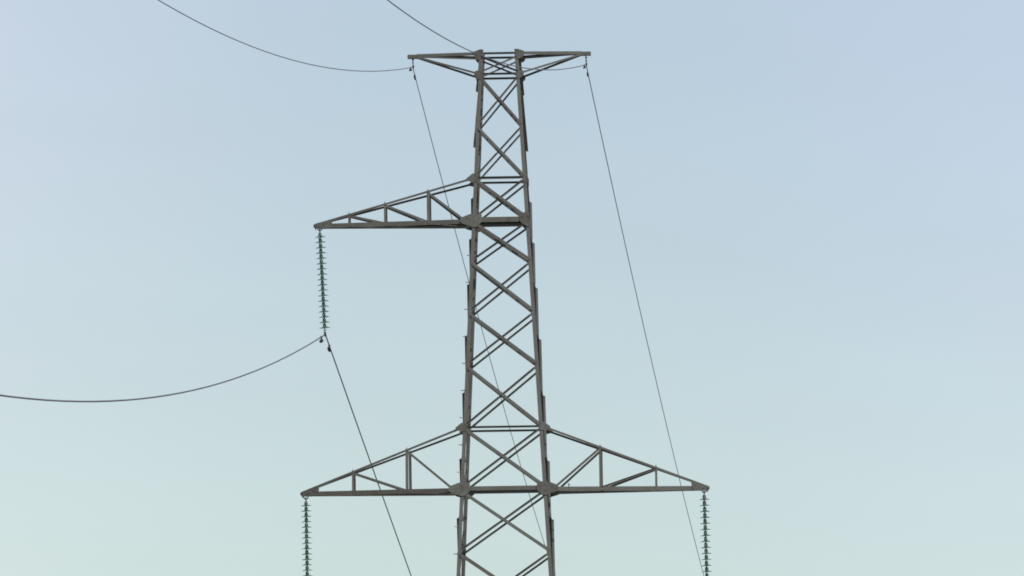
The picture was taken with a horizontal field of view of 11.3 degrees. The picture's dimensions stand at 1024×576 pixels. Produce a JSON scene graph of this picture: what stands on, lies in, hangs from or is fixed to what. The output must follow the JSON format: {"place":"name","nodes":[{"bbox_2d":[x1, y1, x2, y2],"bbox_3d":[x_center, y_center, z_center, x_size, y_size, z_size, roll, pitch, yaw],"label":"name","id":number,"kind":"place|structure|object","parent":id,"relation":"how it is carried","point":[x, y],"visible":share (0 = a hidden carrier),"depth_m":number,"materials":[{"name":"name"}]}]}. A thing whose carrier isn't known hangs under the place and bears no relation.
{"place":"outdoors","nodes":[
{"label":"outdoors","id":0,"kind":"place"},
{"bbox_2d":[0,0,1023,575],"label":"sky","id":1,"kind":"structure","parent":0,"point":[820,203],"materials":[{"name":"blue"}]},
{"bbox_3d":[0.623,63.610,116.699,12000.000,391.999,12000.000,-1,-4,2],"label":"ground","id":2,"kind":"structure","parent":0,"visible":0},
{"bbox_2d":[300,49,709,575],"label":"power pylon","id":3,"kind":"object","parent":2,"relation":"on","point":[475,222],"visible":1,"depth_m":121.40,"materials":[{"name":"metal"}]},
{"bbox_2d":[301,496,312,575],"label":"insulator string","id":4,"kind":"object","parent":3,"relation":"hanging from","point":[306,527],"visible":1,"depth_m":121.37,"materials":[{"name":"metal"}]},
{"bbox_2d":[315,228,329,335],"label":"insulator string","id":5,"kind":"object","parent":3,"relation":"hanging from","point":[322,273],"visible":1,"depth_m":121.84,"materials":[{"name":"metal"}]},
{"bbox_2d":[0,334,411,575],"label":"power cable","id":6,"kind":"object","parent":5,"relation":"hanging from","point":[221,383],"visible":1,"depth_m":109.15,"materials":[{"name":"metal"}]},
{"bbox_2d":[700,490,711,575],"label":"insulator string","id":7,"kind":"object","parent":3,"relation":"hanging from","point":[705,516],"visible":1,"depth_m":121.00,"materials":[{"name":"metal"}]},
{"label":"wire hanger","id":8,"kind":"object","parent":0,"visible":0},
{"bbox_2d":[158,0,546,550],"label":"ground wire","id":9,"kind":"object","parent":8,"relation":"hanging from","point":[435,156],"visible":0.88,"depth_m":123.21,"materials":[{"name":"metal"}]},
{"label":"wire hanger","id":10,"kind":"object","parent":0,"visible":0},
{"bbox_2d":[387,0,703,575],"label":"ground wire","id":11,"kind":"object","parent":10,"relation":"hanging from","point":[614,197],"visible":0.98,"depth_m":129.42,"materials":[{"name":"metal"}]}
]}

